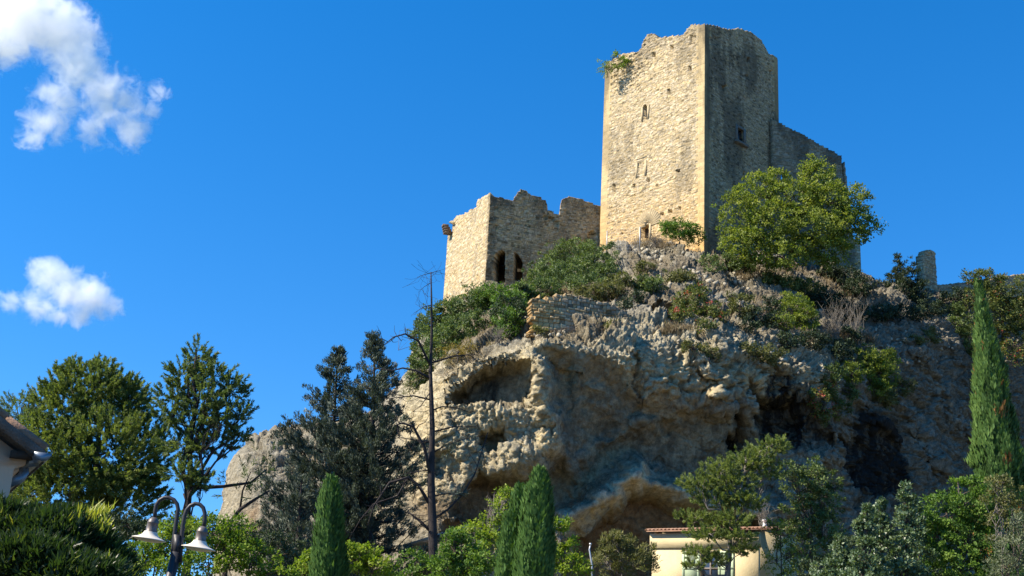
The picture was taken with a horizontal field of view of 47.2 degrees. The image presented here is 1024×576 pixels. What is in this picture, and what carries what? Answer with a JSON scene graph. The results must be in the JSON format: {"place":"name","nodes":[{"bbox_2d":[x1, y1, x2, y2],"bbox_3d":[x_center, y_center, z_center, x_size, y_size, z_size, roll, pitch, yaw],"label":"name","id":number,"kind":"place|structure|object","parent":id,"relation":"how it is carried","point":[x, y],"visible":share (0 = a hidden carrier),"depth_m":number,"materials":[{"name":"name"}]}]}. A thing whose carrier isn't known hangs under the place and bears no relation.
{"place":"outdoors","nodes":[
{"label":"outdoors","id":0,"kind":"place"},
{"bbox_2d":[0,407,51,498],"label":"house","id":1,"kind":"structure","parent":0,"point":[24,455],"depth_m":11.75,"materials":[{"name":"paint"}]},
{"bbox_2d":[485,489,502,526],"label":"bare shrub","id":2,"kind":"object","parent":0,"point":[489,511],"visible":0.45,"depth_m":81.06,"materials":[{"name":"grey plant"}]},
{"bbox_2d":[0,0,1023,575],"label":"sky","id":3,"kind":"structure","parent":0,"point":[265,180],"materials":[{"name":"blue"}]},
{"bbox_2d":[213,240,1023,575],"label":"cliff","id":4,"kind":"structure","parent":0,"point":[627,422],"depth_m":95.46,"materials":[{"name":"stone"}]},
{"bbox_2d":[398,364,435,401],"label":"shrub","id":5,"kind":"object","parent":4,"relation":"on","point":[422,377],"visible":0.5,"depth_m":96.66,"materials":[{"name":"green plant"}]},
{"bbox_2d":[398,303,462,387],"bbox_3d":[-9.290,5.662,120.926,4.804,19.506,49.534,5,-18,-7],"label":"shrub","id":6,"kind":"object","parent":4,"relation":"on","point":[420,330],"visible":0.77,"depth_m":97.93,"materials":[{"name":"green plant"}]},
{"bbox_2d":[436,337,478,365],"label":"shrub","id":7,"kind":"object","parent":4,"relation":"on","point":[464,349],"visible":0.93,"depth_m":93.68,"materials":[{"name":"green plant"}]},
{"bbox_2d":[428,281,497,341],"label":"shrub","id":8,"kind":"object","parent":4,"relation":"on","point":[463,322],"visible":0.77,"depth_m":105.53,"materials":[{"name":"green plant"}]},
{"bbox_2d":[484,325,510,345],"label":"bare shrub","id":9,"kind":"object","parent":4,"relation":"on","point":[498,337],"visible":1,"depth_m":93.95,"materials":[{"name":"grey plant"}]},
{"bbox_2d":[472,280,536,339],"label":"shrub","id":10,"kind":"object","parent":4,"relation":"on","point":[511,315],"visible":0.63,"depth_m":100.45,"materials":[{"name":"green plant"}]},
{"bbox_2d":[488,282,534,338],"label":"shrub","id":11,"kind":"object","parent":4,"relation":"on","point":[504,299],"visible":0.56,"depth_m":96.64,"materials":[{"name":"green plant"}]},
{"bbox_2d":[442,189,600,300],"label":"ruined tower","id":12,"kind":"structure","parent":4,"relation":"on","point":[494,239],"depth_m":132.25,"materials":[{"name":"stone"}]},
{"bbox_2d":[516,266,609,302],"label":"shrub","id":13,"kind":"object","parent":4,"relation":"on","point":[549,281],"visible":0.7,"depth_m":106.85,"materials":[{"name":"green plant"}]},
{"bbox_2d":[521,236,625,284],"bbox_3d":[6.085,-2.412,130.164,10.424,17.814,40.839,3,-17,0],"label":"shrub","id":14,"kind":"object","parent":4,"relation":"on","point":[586,254],"visible":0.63,"depth_m":116.59,"materials":[{"name":"green plant"}]},
{"bbox_2d":[529,317,620,335],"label":"shrub","id":15,"kind":"object","parent":4,"relation":"on","point":[539,329],"visible":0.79,"depth_m":93.59,"materials":[{"name":"green plant"}]},
{"bbox_2d":[526,293,632,337],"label":"terrace wall","id":16,"kind":"structure","parent":4,"relation":"on","point":[556,311],"depth_m":94.78,"materials":[{"name":"beige stone"}]},
{"bbox_2d":[575,269,638,301],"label":"shrub","id":17,"kind":"object","parent":4,"relation":"on","point":[616,282],"visible":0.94,"depth_m":105.02,"materials":[{"name":"green plant"}]},
{"bbox_2d":[290,235,939,543],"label":"dry grass","id":18,"kind":"structure","parent":4,"relation":"on","point":[673,328],"depth_m":108.03,"materials":[{"name":"brown plant"}]},
{"bbox_2d":[606,227,639,251],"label":"wire fence","id":19,"kind":"object","parent":4,"relation":"on","point":[623,237],"visible":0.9,"depth_m":118.68,"materials":[{"name":"metal"}]},
{"bbox_2d":[615,288,647,308],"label":"shrub","id":20,"kind":"object","parent":4,"relation":"on","point":[627,302],"visible":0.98,"depth_m":102.05,"materials":[{"name":"green plant"}]},
{"bbox_2d":[632,260,657,275],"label":"shrub","id":21,"kind":"object","parent":4,"relation":"on","point":[644,264],"visible":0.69,"depth_m":111.31,"materials":[{"name":"green plant"}]},
{"bbox_2d":[628,273,669,294],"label":"shrub","id":22,"kind":"object","parent":4,"relation":"on","point":[651,281],"visible":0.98,"depth_m":106.69,"materials":[{"name":"green plant"}]},
{"bbox_2d":[644,230,667,247],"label":"bare shrub","id":23,"kind":"object","parent":4,"relation":"on","point":[654,240],"visible":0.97,"depth_m":123.98,"materials":[{"name":"beige plant"}]},
{"bbox_2d":[658,217,707,247],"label":"shrub","id":24,"kind":"object","parent":4,"relation":"on","point":[668,228],"visible":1,"depth_m":121.24,"materials":[{"name":"green plant"}]},
{"bbox_2d":[662,267,704,284],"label":"shrub","id":25,"kind":"object","parent":4,"relation":"on","point":[681,276],"visible":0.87,"depth_m":108.57,"materials":[{"name":"green plant"}]},
{"bbox_2d":[667,281,728,322],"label":"shrub","id":26,"kind":"object","parent":4,"relation":"on","point":[680,311],"visible":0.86,"depth_m":100.78,"materials":[{"name":"green plant"}]},
{"bbox_2d":[679,338,722,362],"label":"shrub","id":27,"kind":"object","parent":4,"relation":"on","point":[686,345],"visible":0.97,"depth_m":94.47,"materials":[{"name":"green plant"}]},
{"bbox_2d":[694,311,726,333],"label":"shrub","id":28,"kind":"object","parent":4,"relation":"on","point":[708,326],"visible":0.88,"depth_m":96.61,"materials":[{"name":"green plant"}]},
{"bbox_2d":[696,252,727,273],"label":"shrub","id":29,"kind":"object","parent":4,"relation":"on","point":[716,261],"visible":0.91,"depth_m":114.00,"materials":[{"name":"green plant"}]},
{"bbox_2d":[723,290,755,319],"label":"shrub","id":30,"kind":"object","parent":4,"relation":"on","point":[733,303],"visible":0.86,"depth_m":104.45,"materials":[{"name":"green plant"}]},
{"bbox_2d":[720,252,758,275],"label":"shrub","id":31,"kind":"object","parent":4,"relation":"on","point":[732,263],"visible":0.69,"depth_m":117.71,"materials":[{"name":"green plant"}]},
{"bbox_2d":[524,241,959,374],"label":"rubble","id":32,"kind":"object","parent":4,"relation":"on","point":[643,250],"visible":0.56,"depth_m":113.10,"materials":[{"name":"stone"}]},
{"bbox_2d":[732,295,781,338],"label":"shrub","id":33,"kind":"object","parent":4,"relation":"on","point":[754,324],"visible":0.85,"depth_m":103.44,"materials":[{"name":"green plant"}]},
{"bbox_2d":[739,340,789,367],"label":"shrub","id":34,"kind":"object","parent":4,"relation":"on","point":[766,355],"visible":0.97,"depth_m":96.78,"materials":[{"name":"green plant"}]},
{"bbox_2d":[760,269,827,294],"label":"shrub","id":35,"kind":"object","parent":4,"relation":"on","point":[795,285],"visible":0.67,"depth_m":116.17,"materials":[{"name":"green plant"}]},
{"bbox_2d":[770,291,821,332],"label":"shrub","id":36,"kind":"object","parent":4,"relation":"on","point":[799,308],"visible":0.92,"depth_m":107.10,"materials":[{"name":"green plant"}]},
{"bbox_2d":[711,152,888,271],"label":"fig tree","id":37,"kind":"object","parent":4,"relation":"on","point":[841,217],"visible":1,"depth_m":114.96,"materials":[{"name":"green plant"}]},
{"bbox_2d":[775,328,831,350],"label":"shrub","id":38,"kind":"object","parent":4,"relation":"on","point":[818,338],"visible":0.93,"depth_m":102.56,"materials":[{"name":"green plant"}]},
{"bbox_2d":[807,374,853,427],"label":"shrub","id":39,"kind":"object","parent":4,"relation":"on","point":[826,392],"visible":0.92,"depth_m":100.00,"materials":[{"name":"green plant"}]},
{"bbox_2d":[804,286,871,322],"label":"shrub","id":40,"kind":"object","parent":4,"relation":"on","point":[822,296],"visible":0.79,"depth_m":114.72,"materials":[{"name":"green plant"}]},
{"bbox_2d":[815,293,860,337],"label":"bare shrub","id":41,"kind":"object","parent":4,"relation":"on","point":[836,330],"visible":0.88,"depth_m":108.67,"materials":[{"name":"grey plant"}]},
{"bbox_2d":[818,360,860,401],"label":"shrub","id":42,"kind":"object","parent":4,"relation":"on","point":[853,392],"visible":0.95,"depth_m":102.69,"materials":[{"name":"green plant"}]},
{"bbox_2d":[826,323,864,364],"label":"shrub","id":43,"kind":"object","parent":4,"relation":"on","point":[837,349],"visible":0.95,"depth_m":106.76,"materials":[{"name":"green plant"}]},
{"bbox_2d":[815,260,878,296],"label":"shrub","id":44,"kind":"object","parent":4,"relation":"on","point":[853,281],"visible":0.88,"depth_m":123.09,"materials":[{"name":"green plant"}]},
{"bbox_2d":[843,297,869,345],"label":"bare shrub","id":45,"kind":"object","parent":4,"relation":"on","point":[856,324],"visible":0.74,"depth_m":110.57,"materials":[{"name":"grey plant"}]},
{"bbox_2d":[837,343,903,398],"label":"shrub","id":46,"kind":"object","parent":4,"relation":"on","point":[883,362],"visible":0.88,"depth_m":107.77,"materials":[{"name":"green plant"}]},
{"bbox_2d":[872,376,917,410],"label":"shrub","id":47,"kind":"object","parent":4,"relation":"on","point":[889,401],"visible":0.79,"depth_m":108.62,"materials":[{"name":"green plant"}]},
{"bbox_2d":[883,253,907,288],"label":"evergreen shrub","id":48,"kind":"object","parent":4,"relation":"on","point":[888,275],"visible":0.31,"depth_m":128.87,"materials":[{"name":"green plant"}]},
{"bbox_2d":[868,297,947,323],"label":"shrub","id":49,"kind":"object","parent":4,"relation":"on","point":[914,311],"visible":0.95,"depth_m":117.55,"materials":[{"name":"green plant"}]},
{"bbox_2d":[890,256,932,306],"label":"evergreen shrub","id":50,"kind":"object","parent":4,"relation":"on","point":[913,288],"visible":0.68,"depth_m":126.98,"materials":[{"name":"green plant"}]},
{"bbox_2d":[902,323,942,346],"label":"shrub","id":51,"kind":"object","parent":4,"relation":"on","point":[920,340],"visible":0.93,"depth_m":117.16,"materials":[{"name":"green plant"}]},
{"bbox_2d":[937,286,974,308],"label":"shrub","id":52,"kind":"object","parent":4,"relation":"on","point":[958,293],"visible":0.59,"depth_m":128.51,"materials":[{"name":"green plant"}]},
{"bbox_2d":[943,301,973,356],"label":"shrub","id":53,"kind":"object","parent":4,"relation":"on","point":[965,328],"visible":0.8,"depth_m":124.67,"materials":[{"name":"green plant"}]},
{"bbox_2d":[958,267,1023,366],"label":"tree","id":54,"kind":"object","parent":4,"relation":"on","point":[994,290],"visible":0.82,"depth_m":122.79,"materials":[{"name":"green plant"}]},
{"bbox_2d":[989,296,1023,305],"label":"hill","id":55,"kind":"structure","parent":0,"point":[1005,301],"depth_m":132.56,"materials":[{"name":"grey stone"}]},
{"bbox_2d":[599,23,778,255],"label":"castle keep","id":56,"kind":"structure","parent":55,"relation":"on","point":[691,112],"depth_m":132.34,"materials":[{"name":"stone"}]},
{"bbox_2d":[596,49,630,78],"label":"shrub","id":57,"kind":"object","parent":56,"relation":"on","point":[615,53],"visible":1,"depth_m":137.99,"materials":[{"name":"green plant"}]},
{"bbox_2d":[645,227,648,237],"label":"door","id":58,"kind":"structure","parent":56,"relation":"in","point":[646,230],"depth_m":130.46,"materials":[{"name":"brown wood"}]},
{"bbox_2d":[734,124,748,147],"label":"window","id":59,"kind":"structure","parent":56,"relation":"in","point":[738,135],"depth_m":132.38,"materials":[{"name":"stone"}]},
{"bbox_2d":[770,120,860,271],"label":"curtain wall","id":60,"kind":"structure","parent":55,"relation":"on","point":[790,148],"depth_m":136.73,"materials":[{"name":"grey stone"}]},
{"bbox_2d":[916,250,937,290],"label":"stone pillar","id":61,"kind":"structure","parent":55,"relation":"on","point":[926,261],"depth_m":136.47,"materials":[{"name":"grey stone"}]},
{"bbox_2d":[937,274,1023,296],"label":"skyline wall","id":62,"kind":"structure","parent":55,"relation":"on","point":[947,287],"depth_m":140.52,"materials":[{"name":"grey stone"}]},
{"bbox_3d":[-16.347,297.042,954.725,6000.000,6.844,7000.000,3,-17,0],"label":"ground","id":63,"kind":"structure","parent":0,"visible":0},
{"bbox_2d":[0,381,52,446],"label":"pine tree","id":64,"kind":"object","parent":63,"relation":"on","point":[9,409],"visible":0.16,"depth_m":68.37,"materials":[{"name":"green plant"}]},
{"bbox_2d":[0,490,147,575],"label":"shrub","id":65,"kind":"object","parent":63,"relation":"on","point":[53,538],"visible":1,"depth_m":10.41,"materials":[{"name":"green plant"}]},
{"bbox_2d":[9,351,175,550],"bbox_3d":[-21.609,9.581,59.154,9.336,13.395,7.640,3,-17,0],"label":"pine tree","id":66,"kind":"object","parent":63,"relation":"on","point":[105,382],"visible":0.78,"depth_m":58.61,"materials":[{"name":"green plant"}]},
{"bbox_2d":[106,510,215,574],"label":"shrub","id":67,"kind":"object","parent":63,"relation":"on","point":[135,526],"visible":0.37,"depth_m":52.60,"materials":[{"name":"green plant"}]},
{"bbox_2d":[127,509,207,575],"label":"shrub","id":68,"kind":"object","parent":63,"relation":"on","point":[156,557],"visible":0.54,"depth_m":36.91,"materials":[{"name":"green plant"}]},
{"bbox_2d":[132,496,214,575],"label":"street lamp","id":69,"kind":"object","parent":63,"relation":"on","point":[150,535],"visible":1,"depth_m":18.04,"materials":[{"name":"metal"}]},
{"bbox_2d":[146,332,259,575],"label":"pine tree","id":70,"kind":"object","parent":63,"relation":"on","point":[192,478],"visible":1,"depth_m":56.19,"materials":[{"name":"green plant"}]},
{"bbox_2d":[179,509,306,575],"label":"shrub","id":71,"kind":"object","parent":63,"relation":"on","point":[229,533],"visible":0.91,"depth_m":38.81,"materials":[{"name":"green plant"}]},
{"bbox_2d":[206,440,282,575],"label":"pine tree","id":72,"kind":"object","parent":63,"relation":"on","point":[244,506],"visible":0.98,"depth_m":57.41,"materials":[{"name":"green plant"}]},
{"bbox_2d":[206,518,307,569],"bbox_3d":[-13.113,13.893,58.205,5.790,4.943,3.019,3,-17,0],"label":"shrub","id":73,"kind":"object","parent":63,"relation":"on","point":[283,546],"visible":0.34,"depth_m":58.50,"materials":[{"name":"green plant"}]},
{"bbox_2d":[265,468,318,575],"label":"conifer","id":74,"kind":"object","parent":63,"relation":"on","point":[298,516],"visible":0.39,"depth_m":64.96,"materials":[{"name":"green plant"}]},
{"bbox_2d":[287,547,311,575],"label":"shrub","id":75,"kind":"object","parent":63,"relation":"on","point":[303,563],"visible":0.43,"depth_m":44.59,"materials":[{"name":"green plant"}]},
{"bbox_2d":[248,344,412,570],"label":"conifer","id":76,"kind":"object","parent":63,"relation":"on","point":[299,442],"visible":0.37,"depth_m":73.29,"materials":[{"name":"green plant"}]},
{"bbox_2d":[307,472,353,575],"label":"cypress","id":77,"kind":"object","parent":63,"relation":"on","point":[329,556],"visible":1,"depth_m":43.79,"materials":[{"name":"green plant"}]},
{"bbox_2d":[345,539,398,575],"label":"shrub","id":78,"kind":"object","parent":63,"relation":"on","point":[361,562],"visible":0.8,"depth_m":46.65,"materials":[{"name":"green plant"}]},
{"bbox_2d":[302,329,445,575],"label":"conifer","id":79,"kind":"object","parent":63,"relation":"on","point":[377,386],"visible":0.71,"depth_m":71.09,"materials":[{"name":"green plant"}]},
{"bbox_2d":[392,546,441,575],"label":"shrub","id":80,"kind":"object","parent":63,"relation":"on","point":[419,570],"visible":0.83,"depth_m":50.60,"materials":[{"name":"green plant"}]},
{"bbox_2d":[347,260,491,574],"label":"dead tree","id":81,"kind":"object","parent":63,"relation":"on","point":[431,526],"visible":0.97,"depth_m":62.07,"materials":[{"name":"brown wood"}]},
{"bbox_2d":[407,524,489,575],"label":"shrub","id":82,"kind":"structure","parent":63,"relation":"on","point":[417,543],"depth_m":72.48,"materials":[{"name":"plant"}]},
{"bbox_2d":[423,526,497,575],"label":"shrub","id":83,"kind":"object","parent":63,"relation":"on","point":[451,552],"visible":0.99,"depth_m":48.62,"materials":[{"name":"green plant"}]},
{"bbox_2d":[455,483,512,575],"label":"tree","id":84,"kind":"object","parent":63,"relation":"on","point":[490,535],"visible":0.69,"depth_m":53.05,"materials":[{"name":"green plant"}]},
{"bbox_2d":[492,507,519,575],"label":"cypress","id":85,"kind":"object","parent":63,"relation":"on","point":[507,537],"visible":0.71,"depth_m":43.82,"materials":[{"name":"green plant"}]},
{"bbox_2d":[509,480,526,527],"bbox_3d":[0.149,10.862,44.808,1.489,7.059,1.481,-10,-22,36],"label":"cypress","id":86,"kind":"object","parent":63,"relation":"on","point":[517,493],"visible":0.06,"depth_m":45.48,"materials":[{"name":"green plant"}]},
{"bbox_2d":[509,464,559,575],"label":"cypress","id":87,"kind":"object","parent":63,"relation":"on","point":[534,551],"visible":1,"depth_m":42.84,"materials":[{"name":"green plant"}]},
{"bbox_2d":[554,513,594,575],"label":"shrub","id":88,"kind":"object","parent":63,"relation":"on","point":[564,568],"visible":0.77,"depth_m":48.85,"materials":[{"name":"green plant"}]},
{"bbox_2d":[589,543,592,575],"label":"metal pole","id":89,"kind":"object","parent":63,"relation":"on","point":[590,544],"visible":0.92,"depth_m":64.55,"materials":[{"name":"metal"}]},
{"bbox_2d":[588,529,662,575],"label":"shrub","id":90,"kind":"object","parent":63,"relation":"on","point":[619,537],"visible":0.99,"depth_m":68.31,"materials":[{"name":"green plant"}]},
{"bbox_2d":[645,519,795,575],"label":"house","id":91,"kind":"structure","parent":63,"relation":"on","point":[670,545],"depth_m":76.85,"materials":[{"name":"beige paint"}]},
{"bbox_2d":[701,553,717,575],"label":"window","id":92,"kind":"structure","parent":91,"relation":"in","point":[710,571],"depth_m":76.45,"materials":[{"name":"clear glass"}]},
{"bbox_2d":[754,502,778,525],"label":"chimney","id":93,"kind":"object","parent":91,"relation":"on","point":[764,516],"visible":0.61,"depth_m":83.22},
{"bbox_2d":[672,433,793,575],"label":"pine tree","id":94,"kind":"object","parent":63,"relation":"on","point":[731,478],"visible":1,"depth_m":71.22,"materials":[{"name":"green plant"}]},
{"bbox_2d":[759,517,807,575],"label":"shrub","id":95,"kind":"object","parent":63,"relation":"on","point":[786,570],"visible":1,"depth_m":71.59,"materials":[{"name":"green plant"}]},
{"bbox_2d":[776,454,849,572],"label":"tree","id":96,"kind":"object","parent":63,"relation":"on","point":[819,511],"visible":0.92,"depth_m":73.35,"materials":[{"name":"green plant"}]},
{"bbox_2d":[809,532,859,575],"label":"upright shrub","id":97,"kind":"object","parent":63,"relation":"on","point":[839,561],"visible":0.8,"depth_m":57.22,"materials":[{"name":"green plant"}]},
{"bbox_2d":[839,502,893,575],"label":"upright shrub","id":98,"kind":"object","parent":63,"relation":"on","point":[864,525],"visible":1,"depth_m":55.02,"materials":[{"name":"green plant"}]},
{"bbox_2d":[797,535,957,575],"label":"shrub","id":99,"kind":"object","parent":63,"relation":"on","point":[850,543],"visible":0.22,"depth_m":64.44,"materials":[{"name":"green plant"}]},
{"bbox_2d":[860,496,897,575],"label":"upright shrub","id":100,"kind":"object","parent":63,"relation":"on","point":[882,520],"visible":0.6,"depth_m":56.86,"materials":[{"name":"green plant"}]},
{"bbox_2d":[882,480,928,575],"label":"upright shrub","id":101,"kind":"object","parent":63,"relation":"on","point":[908,507],"visible":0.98,"depth_m":55.98,"materials":[{"name":"green plant"}]},
{"bbox_2d":[903,501,938,575],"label":"upright shrub","id":102,"kind":"object","parent":63,"relation":"on","point":[922,537],"visible":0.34,"depth_m":58.25,"materials":[{"name":"green plant"}]},
{"bbox_2d":[917,474,1006,575],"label":"shrub","id":103,"kind":"object","parent":63,"relation":"on","point":[950,528],"visible":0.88,"depth_m":59.05,"materials":[{"name":"green plant"}]},
{"bbox_2d":[963,277,1023,575],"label":"cypress","id":104,"kind":"object","parent":63,"relation":"on","point":[995,448],"visible":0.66,"depth_m":70.72,"materials":[{"name":"green plant"}]},
{"bbox_2d":[978,472,1023,571],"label":"shrub","id":105,"kind":"object","parent":63,"relation":"on","point":[1000,481],"visible":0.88,"depth_m":57.69,"materials":[{"name":"green plant"}]},
{"bbox_2d":[981,512,1023,575],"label":"shrub","id":106,"kind":"object","parent":63,"relation":"on","point":[1010,561],"visible":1,"depth_m":49.31,"materials":[{"name":"green plant"}]}
]}

